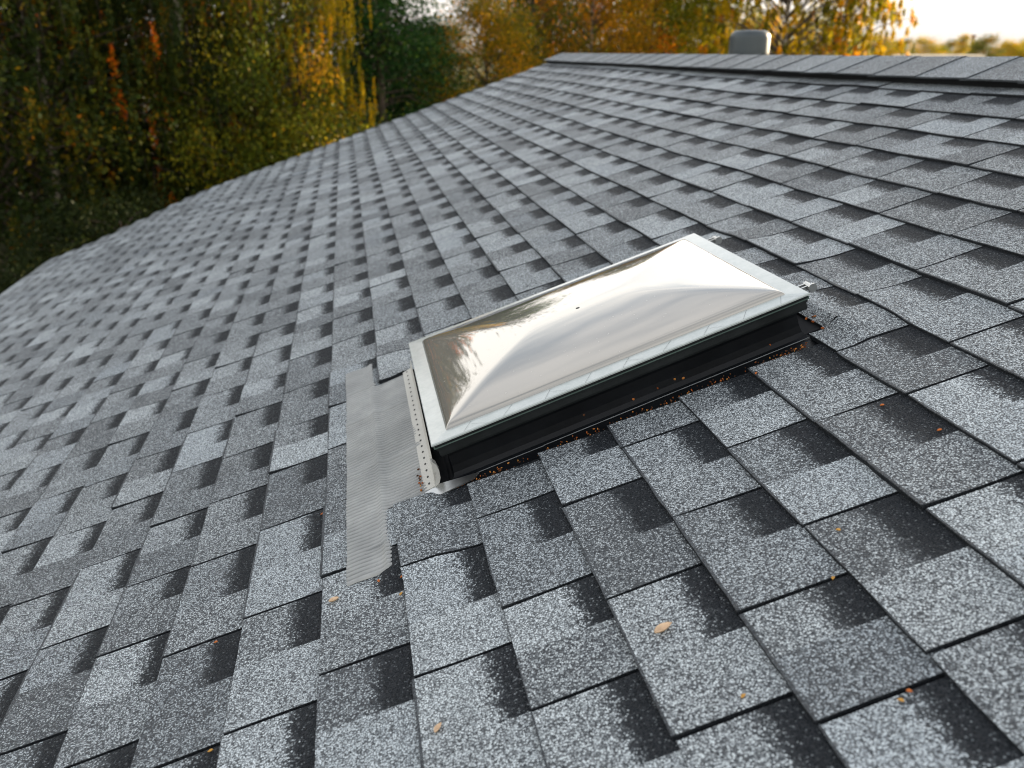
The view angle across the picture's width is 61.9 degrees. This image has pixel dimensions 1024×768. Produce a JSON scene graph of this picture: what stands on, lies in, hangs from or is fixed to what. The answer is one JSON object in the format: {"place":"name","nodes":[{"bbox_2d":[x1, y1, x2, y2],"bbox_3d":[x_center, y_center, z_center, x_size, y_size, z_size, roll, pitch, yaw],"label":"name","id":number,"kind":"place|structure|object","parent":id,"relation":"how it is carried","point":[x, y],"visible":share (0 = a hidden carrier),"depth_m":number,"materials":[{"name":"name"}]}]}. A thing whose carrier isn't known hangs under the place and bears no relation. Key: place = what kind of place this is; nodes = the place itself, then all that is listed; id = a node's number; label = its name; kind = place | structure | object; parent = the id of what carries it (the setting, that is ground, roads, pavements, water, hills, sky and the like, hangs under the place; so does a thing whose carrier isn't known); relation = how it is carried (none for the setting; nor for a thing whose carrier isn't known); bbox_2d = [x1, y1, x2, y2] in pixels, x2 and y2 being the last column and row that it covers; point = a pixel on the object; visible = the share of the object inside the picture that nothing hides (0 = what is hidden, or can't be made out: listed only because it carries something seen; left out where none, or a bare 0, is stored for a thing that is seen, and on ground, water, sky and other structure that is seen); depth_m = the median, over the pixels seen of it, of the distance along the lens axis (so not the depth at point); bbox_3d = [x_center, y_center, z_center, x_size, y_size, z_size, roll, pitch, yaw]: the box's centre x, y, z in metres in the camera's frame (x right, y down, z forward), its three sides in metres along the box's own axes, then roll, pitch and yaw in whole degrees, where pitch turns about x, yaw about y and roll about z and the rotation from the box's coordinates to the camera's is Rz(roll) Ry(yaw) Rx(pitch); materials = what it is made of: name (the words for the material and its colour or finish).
{"place":"outdoors","nodes":[
{"label":"outdoors","id":0,"kind":"place"},
{"bbox_2d":[0,53,920,273],"bbox_3d":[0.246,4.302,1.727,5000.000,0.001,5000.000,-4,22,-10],"label":"ground","id":1,"kind":"structure","parent":0,"point":[376,92],"depth_m":190.39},
{"bbox_2d":[0,221,91,293],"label":"bush","id":2,"kind":"object","parent":1,"relation":"on","point":[23,270],"visible":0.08,"depth_m":10.83,"materials":[{"name":"green plant"}]},
{"bbox_2d":[0,185,137,293],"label":"bush","id":3,"kind":"object","parent":1,"relation":"on","point":[58,245],"visible":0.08,"depth_m":11.52,"materials":[{"name":"green plant"}]},
{"bbox_2d":[0,1,156,228],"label":"broadleaf tree","id":4,"kind":"object","parent":1,"relation":"on","point":[6,201],"visible":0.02,"depth_m":17.34,"materials":[{"name":"green plant"}]},
{"bbox_2d":[4,7,177,195],"bbox_3d":[-10.405,-7.503,18.770,7.801,10.105,7.359,2,21,5],"label":"spruce tree","id":5,"kind":"object","parent":1,"relation":"on","point":[63,134],"visible":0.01,"depth_m":18.94,"materials":[{"name":"green plant"}]},
{"bbox_2d":[3,164,198,284],"bbox_3d":[-5.442,-1.303,12.163,3.684,3.617,3.744,19,28,40],"label":"bush","id":6,"kind":"object","parent":1,"relation":"on","point":[140,215],"visible":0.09,"depth_m":11.45,"materials":[{"name":"green plant"}]},
{"bbox_2d":[0,0,204,283],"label":"birch tree","id":7,"kind":"object","parent":1,"relation":"on","point":[34,6],"visible":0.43,"depth_m":12.29,"materials":[{"name":"green plant"}]},
{"bbox_2d":[0,0,207,281],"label":"broadleaf tree","id":8,"kind":"object","parent":1,"relation":"on","point":[84,144],"visible":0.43,"depth_m":12.20,"materials":[{"name":"green plant"}]},
{"bbox_2d":[0,0,216,229],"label":"broadleaf tree","id":9,"kind":"object","parent":1,"relation":"on","point":[153,151],"visible":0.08,"depth_m":14.07,"materials":[{"name":"green plant"}]},
{"bbox_2d":[0,0,282,218],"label":"broadleaf tree","id":10,"kind":"object","parent":1,"relation":"on","point":[139,100],"visible":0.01,"depth_m":16.90,"materials":[{"name":"green plant"}]},
{"bbox_2d":[41,0,315,223],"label":"birch tree","id":11,"kind":"object","parent":1,"relation":"on","point":[168,29],"visible":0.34,"depth_m":13.12,"materials":[{"name":"green plant"}]},
{"bbox_2d":[112,0,294,192],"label":"spruce tree","id":12,"kind":"object","parent":1,"relation":"on","point":[193,78],"visible":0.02,"depth_m":19.18,"materials":[{"name":"green plant"}]},
{"bbox_2d":[130,0,394,207],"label":"broadleaf tree","id":13,"kind":"object","parent":1,"relation":"on","point":[258,87],"visible":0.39,"depth_m":13.01,"materials":[{"name":"green plant"}]},
{"bbox_2d":[141,67,424,204],"bbox_3d":[-2.973,-2.582,14.027,5.007,4.915,5.089,14,25,32],"label":"bush","id":14,"kind":"object","parent":1,"relation":"on","point":[297,133],"visible":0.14,"depth_m":13.14,"materials":[{"name":"green plant"}]},
{"bbox_2d":[214,0,376,160],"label":"birch tree","id":15,"kind":"object","parent":1,"relation":"on","point":[328,25],"visible":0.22,"depth_m":13.89,"materials":[{"name":"yellow plant"}]},
{"bbox_2d":[145,0,447,166],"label":"broadleaf tree","id":16,"kind":"object","parent":1,"relation":"on","point":[368,45],"visible":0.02,"depth_m":17.70,"materials":[{"name":"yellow plant"}]},
{"bbox_2d":[309,0,436,135],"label":"spruce tree","id":17,"kind":"object","parent":1,"relation":"on","point":[367,64],"visible":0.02,"depth_m":20.65,"materials":[{"name":"green plant"}]},
{"bbox_2d":[283,0,494,153],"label":"spruce tree","id":18,"kind":"object","parent":1,"relation":"on","point":[381,79],"visible":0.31,"depth_m":16.48,"materials":[{"name":"green plant"}]},
{"bbox_2d":[358,83,446,123],"bbox_3d":[-1.756,-3.976,18.007,4.705,4.544,4.629,-1,21,-2],"label":"bush","id":19,"kind":"object","parent":1,"relation":"on","point":[391,112],"depth_m":17.09,"materials":[{"name":"green plant"}]},
{"bbox_2d":[387,12,477,115],"bbox_3d":[-2.059,-5.798,20.168,4.837,5.696,4.563,-7,22,-17],"label":"spruce tree","id":20,"kind":"object","parent":1,"relation":"on","point":[434,32],"visible":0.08,"depth_m":19.26,"materials":[{"name":"green plant"}]},
{"bbox_2d":[387,9,490,108],"bbox_3d":[-2.605,-10.706,32.016,5.578,6.516,5.420,17,27,37],"label":"broadleaf tree","id":21,"kind":"object","parent":1,"relation":"on","point":[457,54],"visible":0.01,"depth_m":31.52,"materials":[{"name":"green plant"}]},
{"bbox_2d":[393,64,523,117],"bbox_3d":[-1.038,-4.414,18.727,5.007,4.915,5.089,10,23,24],"label":"bush","id":22,"kind":"object","parent":1,"relation":"on","point":[463,91],"depth_m":17.56,"materials":[{"name":"green plant"}]},
{"bbox_2d":[398,0,566,106],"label":"broadleaf tree","id":23,"kind":"object","parent":1,"relation":"on","point":[485,21],"visible":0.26,"depth_m":18.09,"materials":[{"name":"orange plant"}]},
{"bbox_2d":[0,53,1023,767],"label":"shingle roof","id":24,"kind":"structure","parent":1,"relation":"on","point":[172,439],"depth_m":1.58,"materials":[{"name":"grey asphalt"}]},
{"bbox_2d":[329,597,338,601],"bbox_3d":[-0.291,0.352,1.394,0.018,0.008,0.009,-4,22,-10],"label":"fallen leaf","id":25,"kind":"object","parent":24,"relation":"on","point":[332,599],"visible":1,"depth_m":1.39,"materials":[{"name":"beige plant"}]},
{"bbox_2d":[434,722,440,732],"bbox_3d":[-0.093,0.429,1.066,0.011,0.007,0.013,-4,22,-10],"label":"fallen leaf","id":26,"kind":"object","parent":24,"relation":"on","point":[437,727],"visible":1,"depth_m":1.07,"materials":[{"name":"beige plant"}]},
{"bbox_2d":[345,233,820,585],"bbox_3d":[0.108,-0.064,1.895,0.968,0.415,1.015,-4,22,-10],"label":"roof skylight","id":27,"kind":"object","parent":24,"relation":"attached to","point":[530,378],"visible":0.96,"depth_m":1.68,"materials":[{"name":"white plastic"}]},
{"bbox_2d":[417,315,823,490],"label":"leaf litter","id":28,"kind":"object","parent":24,"relation":"on","point":[812,321],"visible":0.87,"depth_m":1.63,"materials":[{"name":"brown plant"}]},
{"bbox_2d":[654,622,671,632],"bbox_3d":[0.193,0.311,1.087,0.026,0.011,0.013,-4,22,-10],"label":"fallen leaf","id":29,"kind":"object","parent":24,"relation":"on","point":[661,627],"visible":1,"depth_m":1.09,"materials":[{"name":"beige plant"}]},
{"bbox_2d":[728,30,770,54],"bbox_3d":[1.532,-2.101,5.540,0.408,0.367,0.408,-4,22,-10],"label":"vent pipe","id":30,"kind":"object","parent":24,"relation":"attached to","point":[749,42],"visible":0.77,"depth_m":5.41,"materials":[{"name":"metal"}]},
{"bbox_2d":[448,0,612,87],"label":"broadleaf tree","id":31,"kind":"object","parent":1,"relation":"on","point":[534,10],"visible":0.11,"depth_m":20.74,"materials":[{"name":"orange plant"}]},
{"bbox_2d":[470,0,629,86],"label":"broadleaf tree","id":32,"kind":"object","parent":1,"relation":"on","point":[554,32],"visible":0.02,"depth_m":27.44,"materials":[{"name":"orange plant"}]},
{"bbox_2d":[490,0,700,80],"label":"maple tree","id":33,"kind":"object","parent":1,"relation":"on","point":[600,10],"visible":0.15,"depth_m":21.62,"materials":[{"name":"orange plant"}]},
{"bbox_2d":[556,0,689,53],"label":"broadleaf tree","id":34,"kind":"object","parent":1,"relation":"on","point":[640,23],"depth_m":28.16,"materials":[{"name":"orange plant"}]},
{"bbox_2d":[582,0,743,53],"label":"broadleaf tree","id":35,"kind":"object","parent":1,"relation":"on","point":[677,13],"visible":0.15,"depth_m":22.09,"materials":[{"name":"orange plant"}]},
{"bbox_2d":[617,1,746,53],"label":"broadleaf tree","id":36,"kind":"object","parent":1,"relation":"on","point":[668,14],"depth_m":30.73,"materials":[{"name":"orange plant"}]},
{"bbox_2d":[645,0,795,54],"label":"birch tree","id":37,"kind":"object","parent":1,"relation":"on","point":[740,4],"visible":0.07,"depth_m":22.40,"materials":[{"name":"orange plant"}]},
{"bbox_2d":[719,2,816,52],"bbox_3d":[8.283,-9.335,28.275,5.733,6.697,5.571,-6,22,-16],"label":"broadleaf tree","id":38,"kind":"object","parent":1,"relation":"on","point":[763,17],"depth_m":27.48,"materials":[{"name":"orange plant"}]},
{"bbox_2d":[659,0,894,55],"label":"birch tree","id":39,"kind":"object","parent":1,"relation":"on","point":[788,31],"visible":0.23,"depth_m":21.06,"materials":[{"name":"yellow plant"}]},
{"bbox_2d":[779,3,890,55],"bbox_3d":[11.866,-11.762,34.041,5.872,7.059,6.043,3,21,7],"label":"broadleaf tree","id":40,"kind":"object","parent":1,"relation":"on","point":[849,46],"visible":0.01,"depth_m":33.11,"materials":[{"name":"orange plant"}]},
{"bbox_2d":[770,0,919,55],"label":"birch tree","id":41,"kind":"object","parent":1,"relation":"on","point":[852,22],"visible":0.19,"depth_m":21.87,"materials":[{"name":"yellow plant"}]},
{"bbox_2d":[848,31,885,55],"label":"broadleaf tree","id":42,"kind":"object","parent":1,"relation":"on","point":[873,50],"visible":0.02,"depth_m":75.35,"materials":[{"name":"yellow plant"}]},
{"bbox_2d":[867,29,904,55],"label":"broadleaf tree","id":43,"kind":"object","parent":1,"relation":"on","point":[889,47],"visible":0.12,"depth_m":87.69,"materials":[{"name":"yellow plant"}]},
{"bbox_2d":[884,40,908,55],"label":"broadleaf tree","id":44,"kind":"object","parent":1,"relation":"on","point":[895,48],"visible":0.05,"depth_m":122.63,"materials":[{"name":"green plant"}]},
{"bbox_2d":[891,36,916,53],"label":"broadleaf tree","id":45,"kind":"object","parent":1,"relation":"on","point":[908,41],"visible":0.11,"depth_m":123.22,"materials":[{"name":"yellow plant"}]},
{"bbox_2d":[905,32,948,53],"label":"broadleaf tree","id":46,"kind":"object","parent":1,"relation":"on","point":[922,42],"visible":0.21,"depth_m":87.36,"materials":[{"name":"yellow plant"}]},
{"bbox_2d":[927,43,952,53],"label":"broadleaf tree","id":47,"kind":"object","parent":1,"relation":"on","point":[943,49],"visible":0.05,"depth_m":92.57,"materials":[{"name":"yellow plant"}]},
{"bbox_2d":[939,37,966,54],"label":"broadleaf tree","id":48,"kind":"object","parent":1,"relation":"on","point":[951,43],"visible":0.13,"depth_m":95.24,"materials":[{"name":"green plant"}]},
{"bbox_2d":[949,34,973,54],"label":"broadleaf tree","id":49,"kind":"object","parent":1,"relation":"on","point":[962,46],"visible":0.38,"depth_m":92.10,"materials":[{"name":"yellow plant"}]},
{"bbox_2d":[961,30,1010,56],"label":"broadleaf tree","id":50,"kind":"object","parent":1,"relation":"on","point":[990,41],"visible":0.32,"depth_m":80.35,"materials":[{"name":"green plant"}]},
{"bbox_2d":[991,37,1023,56],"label":"broadleaf tree","id":51,"kind":"object","parent":1,"relation":"on","point":[1015,49],"visible":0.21,"depth_m":89.48,"materials":[{"name":"yellow plant"}]},
{"bbox_2d":[128,0,1023,52],"label":"sky","id":52,"kind":"structure","parent":0,"point":[942,19],"materials":[{"name":"white"}]},
{"bbox_2d":[892,54,985,56],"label":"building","id":53,"kind":"structure","parent":0,"point":[940,55],"depth_m":52.51,"materials":[{"name":"beige glass"}]},
{"bbox_2d":[961,35,1020,55],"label":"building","id":54,"kind":"structure","parent":0,"point":[973,37],"depth_m":158.26,"materials":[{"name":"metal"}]}
]}

